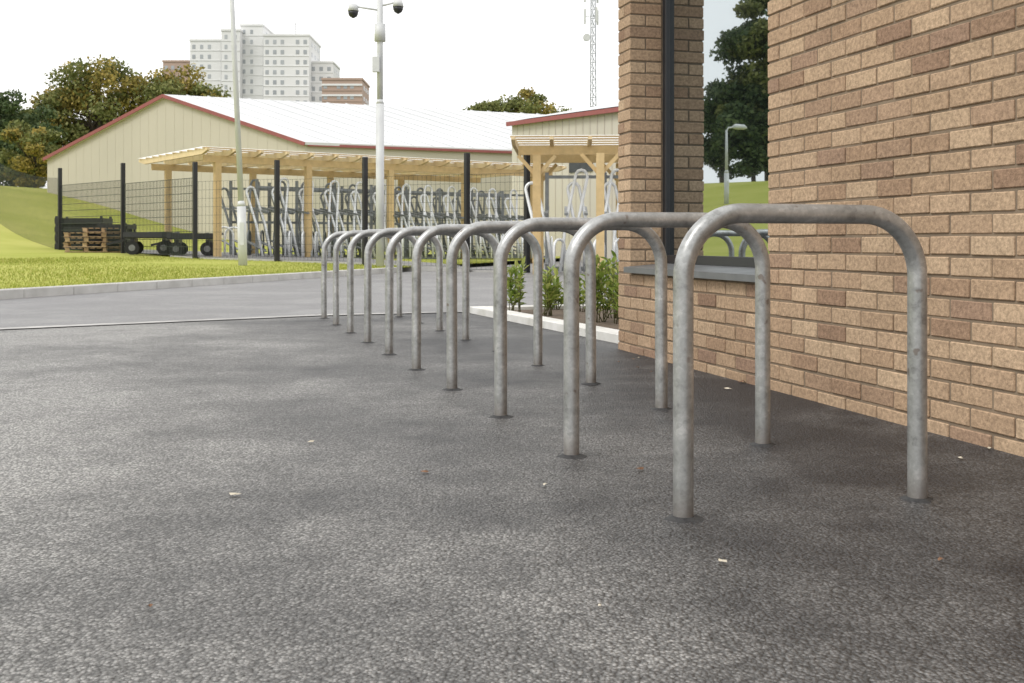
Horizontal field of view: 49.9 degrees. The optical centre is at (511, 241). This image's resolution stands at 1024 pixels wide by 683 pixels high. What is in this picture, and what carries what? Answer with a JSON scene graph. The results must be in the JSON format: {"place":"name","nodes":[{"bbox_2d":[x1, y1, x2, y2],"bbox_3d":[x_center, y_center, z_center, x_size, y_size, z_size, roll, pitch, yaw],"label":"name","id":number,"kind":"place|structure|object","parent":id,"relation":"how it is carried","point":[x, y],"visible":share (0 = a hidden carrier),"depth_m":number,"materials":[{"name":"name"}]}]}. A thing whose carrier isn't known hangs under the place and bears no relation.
{"place":"outdoors","nodes":[
{"label":"outdoors","id":0,"kind":"place"},
{"bbox_2d":[189,22,340,102],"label":"tower block","id":1,"kind":"structure","parent":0,"point":[271,65],"depth_m":302.00,"materials":[{"name":"white concrete"}]},
{"bbox_2d":[192,30,338,101],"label":"windows","id":2,"kind":"structure","parent":1,"relation":"in","point":[251,31],"depth_m":301.92,"materials":[{"name":"grey glass"}]},
{"bbox_2d":[0,186,559,288],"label":"lawn","id":3,"kind":"structure","parent":0,"point":[25,262],"depth_m":25.21,"materials":[{"name":"green plant"}]},
{"bbox_2d":[0,172,14,182],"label":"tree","id":4,"kind":"object","parent":3,"relation":"on","point":[5,177],"visible":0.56,"depth_m":72.35,"materials":[{"name":"green plant"}]},
{"bbox_2d":[0,119,62,187],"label":"tree","id":5,"kind":"object","parent":3,"relation":"on","point":[33,144],"visible":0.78,"depth_m":69.24,"materials":[{"name":"green plant"}]},
{"bbox_2d":[0,89,67,187],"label":"tree","id":6,"kind":"object","parent":3,"relation":"on","point":[9,109],"visible":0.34,"depth_m":75.61,"materials":[{"name":"green plant"}]},
{"bbox_2d":[16,106,62,187],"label":"tree","id":7,"kind":"object","parent":3,"relation":"on","point":[29,110],"visible":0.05,"depth_m":80.85,"materials":[{"name":"green plant"}]},
{"bbox_2d":[55,216,112,249],"bbox_3d":[-13.813,-0.278,35.500,1.540,1.100,0.940,0,0,0],"label":"storage crate","id":8,"kind":"object","parent":3,"relation":"on","point":[73,229],"visible":0.32,"depth_m":35.03,"materials":[{"name":"black paint"}]},
{"bbox_2d":[63,232,107,251],"bbox_3d":[-12.780,0.010,33.000,1.247,0.580,1.057,0,0,-20],"label":"pallet stack","id":9,"kind":"object","parent":3,"relation":"on","point":[66,234],"visible":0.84,"depth_m":32.56,"materials":[{"name":"brown wood"}]},
{"bbox_2d":[28,54,152,146],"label":"tree","id":10,"kind":"object","parent":3,"relation":"on","point":[75,92],"visible":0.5,"depth_m":82.15,"materials":[{"name":"green plant"}]},
{"bbox_2d":[82,228,125,251],"bbox_3d":[-12.351,-0.058,33.300,1.238,0.730,1.010,0,0,-21],"label":"pallet stack","id":11,"kind":"object","parent":3,"relation":"on","point":[86,229],"visible":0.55,"depth_m":32.93,"materials":[{"name":"brown wood"}]},
{"bbox_2d":[115,63,230,116],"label":"tree","id":12,"kind":"object","parent":3,"relation":"on","point":[170,84],"visible":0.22,"depth_m":85.22,"materials":[{"name":"green plant"}]},
{"bbox_2d":[230,0,246,265],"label":"street lamp","id":13,"kind":"object","parent":3,"relation":"on","point":[242,233],"visible":0.88,"depth_m":23.95,"materials":[{"name":"metal"}]},
{"bbox_2d":[240,222,243,244],"bbox_3d":[-5.869,-0.177,23.902,0.090,0.500,0.020,0,0,0],"label":"access door","id":14,"kind":"structure","parent":13,"relation":"in","point":[241,223],"depth_m":23.89,"materials":[{"name":"paint"}]},
{"bbox_2d":[1,153,529,272],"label":"fence","id":15,"kind":"object","parent":3,"relation":"on","point":[194,208],"visible":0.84,"depth_m":29.75,"materials":[{"name":"black metal"}]},
{"bbox_2d":[348,0,403,266],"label":"cctv pole","id":16,"kind":"object","parent":3,"relation":"on","point":[379,36],"visible":0.98,"depth_m":25.42,"materials":[{"name":"metal"}]},
{"bbox_2d":[222,177,552,258],"bbox_3d":[-3.867,-0.670,34.913,10.728,2.443,3.681,0,0,-36],"label":"two tier bicycle rack","id":17,"kind":"object","parent":3,"relation":"on","point":[406,216],"visible":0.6,"depth_m":33.55,"materials":[{"name":"silver metal"}]},
{"bbox_2d":[462,99,514,112],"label":"tree","id":18,"kind":"object","parent":3,"relation":"on","point":[488,105],"visible":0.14,"depth_m":94.56,"materials":[{"name":"green plant"}]},
{"bbox_2d":[493,87,571,114],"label":"tree","id":19,"kind":"object","parent":3,"relation":"on","point":[531,104],"visible":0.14,"depth_m":95.43,"materials":[{"name":"green plant"}]},
{"bbox_2d":[0,260,618,328],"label":"road","id":20,"kind":"structure","parent":0,"point":[278,298],"depth_m":12.87,"materials":[{"name":"grey asphalt"}]},
{"bbox_2d":[0,311,461,328],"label":"road joint marking","id":21,"kind":"object","parent":20,"relation":"on","point":[181,320],"visible":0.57,"depth_m":9.57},
{"bbox_2d":[0,0,618,188],"label":"sky","id":22,"kind":"structure","parent":0,"point":[441,54],"materials":[{"name":"white"}]},
{"bbox_2d":[125,250,523,272],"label":"compound paving","id":23,"kind":"structure","parent":0,"point":[424,267],"depth_m":28.61,"materials":[{"name":"concrete"}]},
{"bbox_2d":[97,223,134,250],"bbox_3d":[-12.389,-0.131,34.500,0.940,0.900,0.940,0,0,0],"label":"storage crate","id":24,"kind":"object","parent":23,"relation":"on","point":[116,231],"visible":0.36,"depth_m":34.03,"materials":[{"name":"black paint"}]},
{"bbox_2d":[106,232,179,254],"bbox_3d":[-10.313,0.029,30.764,1.952,0.637,1.080,0,0,-11],"label":"flatbed cart","id":25,"kind":"object","parent":23,"relation":"on","point":[134,245],"visible":0.68,"depth_m":30.30,"materials":[{"name":"black paint"}]},
{"bbox_2d":[151,233,222,255],"bbox_3d":[-9.025,0.057,30.573,1.952,0.637,1.080,0,0,-9],"label":"flatbed cart","id":26,"kind":"object","parent":23,"relation":"on","point":[206,248],"visible":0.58,"depth_m":30.14,"materials":[{"name":"black paint"}]},
{"bbox_2d":[222,226,236,256],"bbox_3d":[-7.770,0.004,30.200,0.834,0.886,0.060,0,0,0],"label":"hoop barrier","id":27,"kind":"object","parent":23,"relation":"on","point":[229,228],"visible":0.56,"depth_m":30.18,"materials":[{"name":"silver metal"}]},
{"bbox_2d":[459,259,559,266],"bbox_3d":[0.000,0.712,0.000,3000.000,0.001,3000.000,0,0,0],"label":"ground","id":28,"kind":"structure","parent":0,"point":[485,264],"depth_m":36.43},
{"bbox_2d":[162,60,369,104],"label":"brick flats","id":29,"kind":"structure","parent":28,"relation":"on","point":[346,90],"depth_m":280.00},
{"bbox_2d":[165,66,367,104],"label":"windows","id":30,"kind":"structure","parent":29,"relation":"in","point":[365,100],"depth_m":279.91,"materials":[{"name":"grey glass"}]},
{"bbox_2d":[42,94,543,250],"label":"warehouse","id":31,"kind":"structure","parent":28,"relation":"on","point":[162,124],"depth_m":53.11,"materials":[{"name":"beige metal"}]},
{"bbox_2d":[583,0,598,106],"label":"telecom mast","id":32,"kind":"object","parent":28,"relation":"on","point":[587,37],"visible":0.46,"depth_m":150.04,"materials":[{"name":"metal"}]},
{"bbox_2d":[0,261,1023,682],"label":"asphalt pavement","id":33,"kind":"structure","parent":0,"point":[352,543],"depth_m":2.73,"materials":[{"name":"grey asphalt"}]},
{"bbox_2d":[0,267,396,299],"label":"kerb","id":34,"kind":"structure","parent":33,"relation":"on","point":[28,292],"depth_m":16.30,"materials":[{"name":"concrete"}]},
{"bbox_2d":[138,146,566,262],"bbox_3d":[-4.801,-0.929,34.991,12.413,3.222,5.600,0,0,-36],"label":"timber shelter","id":35,"kind":"object","parent":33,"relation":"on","point":[219,159],"visible":0.72,"depth_m":33.05,"materials":[{"name":"beige wood"}]},
{"bbox_2d":[318,231,403,318],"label":"bicycle stand","id":36,"kind":"object","parent":33,"relation":"on","point":[329,239],"visible":0.66,"depth_m":10.07,"materials":[{"name":"metal"}]},
{"bbox_2d":[332,230,421,325],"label":"bicycle stand","id":37,"kind":"object","parent":33,"relation":"on","point":[342,238],"visible":0.52,"depth_m":9.25,"materials":[{"name":"metal"}]},
{"bbox_2d":[346,229,444,333],"bbox_3d":[-0.905,0.315,8.553,0.814,0.830,0.110,0,0,-16],"label":"bicycle stand","id":38,"kind":"object","parent":33,"relation":"on","point":[356,238],"visible":0.77,"depth_m":8.47,"materials":[{"name":"metal"}]},
{"bbox_2d":[361,228,470,342],"bbox_3d":[-0.665,0.316,7.741,0.814,0.830,0.110,0,0,-16],"label":"bicycle stand","id":39,"kind":"object","parent":33,"relation":"on","point":[374,238],"visible":0.77,"depth_m":7.65,"materials":[{"name":"metal"}]},
{"bbox_2d":[382,226,498,354],"bbox_3d":[-0.428,0.317,6.943,0.814,0.830,0.110,0,-1,-17],"label":"bicycle stand","id":40,"kind":"object","parent":33,"relation":"on","point":[397,238],"visible":0.62,"depth_m":6.82,"materials":[{"name":"metal"}]},
{"bbox_2d":[408,224,544,370],"bbox_3d":[-0.188,0.316,6.130,0.814,0.830,0.110,0,0,-17],"label":"bicycle stand","id":41,"kind":"object","parent":33,"relation":"on","point":[425,237],"visible":0.84,"depth_m":6.06,"materials":[{"name":"metal"}]},
{"bbox_2d":[442,221,601,390],"bbox_3d":[0.051,0.314,5.311,0.814,0.830,0.110,0,0,-16],"label":"bicycle stand","id":42,"kind":"object","parent":33,"relation":"on","point":[461,236],"visible":0.77,"depth_m":5.23,"materials":[{"name":"metal"}]},
{"bbox_2d":[470,304,618,343],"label":"bed kerb","id":43,"kind":"structure","parent":33,"relation":"on","point":[603,333],"depth_m":9.19,"materials":[{"name":"grey concrete"}]},
{"bbox_2d":[506,103,618,259],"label":"clad hall","id":44,"kind":"structure","parent":33,"relation":"on","point":[599,120],"depth_m":43.12,"materials":[{"name":"beige metal"}]},
{"bbox_2d":[569,163,592,172],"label":"windows","id":45,"kind":"structure","parent":44,"relation":"in","point":[573,167],"depth_m":42.55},
{"bbox_2d":[508,135,618,268],"bbox_3d":[3.350,-0.730,24.915,6.700,3.060,3.800,0,0,3],"label":"timber shelter","id":46,"kind":"object","parent":33,"relation":"on","point":[589,150],"visible":0.41,"depth_m":23.67,"materials":[{"name":"beige wood"}]},
{"bbox_2d":[510,308,618,329],"bbox_3d":[2.612,0.670,9.981,4.800,0.001,3.346,0,0,-19],"label":"planting bed","id":47,"kind":"object","parent":33,"relation":"on","point":[608,323],"depth_m":9.89,"materials":[{"name":"soil"}]},
{"bbox_2d":[507,257,528,311],"bbox_3d":[0.052,0.405,10.350,0.276,0.555,0.318,0,0,-35],"label":"laurel shrub","id":48,"kind":"object","parent":47,"relation":"on","point":[515,294],"visible":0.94,"depth_m":10.33,"materials":[{"name":"green plant"}]},
{"bbox_2d":[542,265,562,315],"bbox_3d":[0.325,0.440,9.965,0.274,0.486,0.346,0,0,33],"label":"laurel shrub","id":49,"kind":"object","parent":47,"relation":"on","point":[550,291],"visible":0.94,"depth_m":9.90,"materials":[{"name":"green plant"}]},
{"bbox_2d":[548,267,563,309],"bbox_3d":[0.454,0.460,10.891,0.307,0.445,0.274,0,0,36],"label":"laurel shrub","id":50,"kind":"object","parent":47,"relation":"on","point":[556,277],"visible":0.34,"depth_m":10.85,"materials":[{"name":"green plant"}]},
{"bbox_2d":[579,274,585,311],"bbox_3d":[0.707,0.468,10.613,0.305,0.429,0.331,0,0,0],"label":"laurel shrub","id":51,"kind":"object","parent":47,"relation":"on","point":[582,291],"visible":0.23,"depth_m":10.57,"materials":[{"name":"green plant"}]},
{"bbox_2d":[582,254,618,322],"bbox_3d":[0.756,0.388,9.210,0.355,0.588,0.292,0,0,0],"label":"laurel shrub","id":52,"kind":"object","parent":47,"relation":"on","point":[600,281],"visible":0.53,"depth_m":9.17,"materials":[{"name":"green plant"}]},
{"bbox_2d":[599,250,618,317],"bbox_3d":[0.889,0.376,9.721,0.371,0.613,0.316,0,0,11],"label":"laurel shrub","id":53,"kind":"object","parent":47,"relation":"on","point":[607,268],"visible":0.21,"depth_m":9.68,"materials":[{"name":"green plant"}]},
{"bbox_2d":[606,256,618,323],"bbox_3d":[0.917,0.396,8.975,0.285,0.571,0.400,0,0,0],"label":"laurel shrub","id":54,"kind":"object","parent":47,"relation":"on","point":[615,287],"visible":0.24,"depth_m":9.02,"materials":[{"name":"green plant"}]},
{"bbox_2d":[147,357,990,606],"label":"fallen leaves","id":55,"kind":"object","parent":33,"relation":"on","point":[719,559],"visible":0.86,"depth_m":3.15,"materials":[{"name":"beige plant"}]},
{"bbox_2d":[524,168,618,271],"bbox_3d":[3.110,-0.483,24.458,5.670,2.286,1.782,0,0,3],"label":"two tier bicycle rack","id":56,"kind":"object","parent":33,"relation":"on","point":[567,210],"visible":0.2,"depth_m":24.23,"materials":[{"name":"silver metal"}]},
{"bbox_2d":[489,217,672,418],"bbox_3d":[0.289,0.315,4.508,0.814,0.830,0.110,0,0,-17],"label":"bicycle stand","id":57,"kind":"object","parent":33,"relation":"on","point":[514,233],"visible":0.86,"depth_m":4.44,"materials":[{"name":"metal"}]},
{"bbox_2d":[557,212,775,458],"bbox_3d":[0.529,0.315,3.696,0.814,0.830,0.110,0,0,-17],"label":"bicycle stand","id":58,"kind":"object","parent":33,"relation":"on","point":[588,231],"visible":0.93,"depth_m":3.65,"materials":[{"name":"metal"}]},
{"bbox_2d":[664,203,932,522],"bbox_3d":[0.768,0.315,2.890,0.814,0.830,0.110,0,0,-17],"label":"bicycle stand","id":59,"kind":"object","parent":33,"relation":"on","point":[705,227],"visible":0.98,"depth_m":2.85,"materials":[{"name":"metal"}]},
{"bbox_2d":[619,0,1023,448],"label":"brick wall","id":60,"kind":"structure","parent":33,"relation":"on","point":[992,169],"depth_m":4.38,"materials":[{"name":"brown brick"}]},
{"bbox_2d":[624,263,754,281],"bbox_3d":[1.103,0.162,6.150,0.335,0.062,1.805,0,0,-15],"label":"window sill","id":61,"kind":"structure","parent":60,"relation":"attached to","point":[745,274],"depth_m":5.87,"materials":[{"name":"grey concrete"}]},
{"bbox_2d":[663,0,754,267],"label":"window frame","id":62,"kind":"object","parent":60,"relation":"attached to","point":[727,261],"visible":0.21,"depth_m":7.01,"materials":[{"name":"black metal"}]},
{"bbox_2d":[670,0,768,256],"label":"window glass","id":63,"kind":"object","parent":62,"relation":"in","point":[719,96],"visible":0.44,"depth_m":6.34,"materials":[{"name":"clear glass"}]},
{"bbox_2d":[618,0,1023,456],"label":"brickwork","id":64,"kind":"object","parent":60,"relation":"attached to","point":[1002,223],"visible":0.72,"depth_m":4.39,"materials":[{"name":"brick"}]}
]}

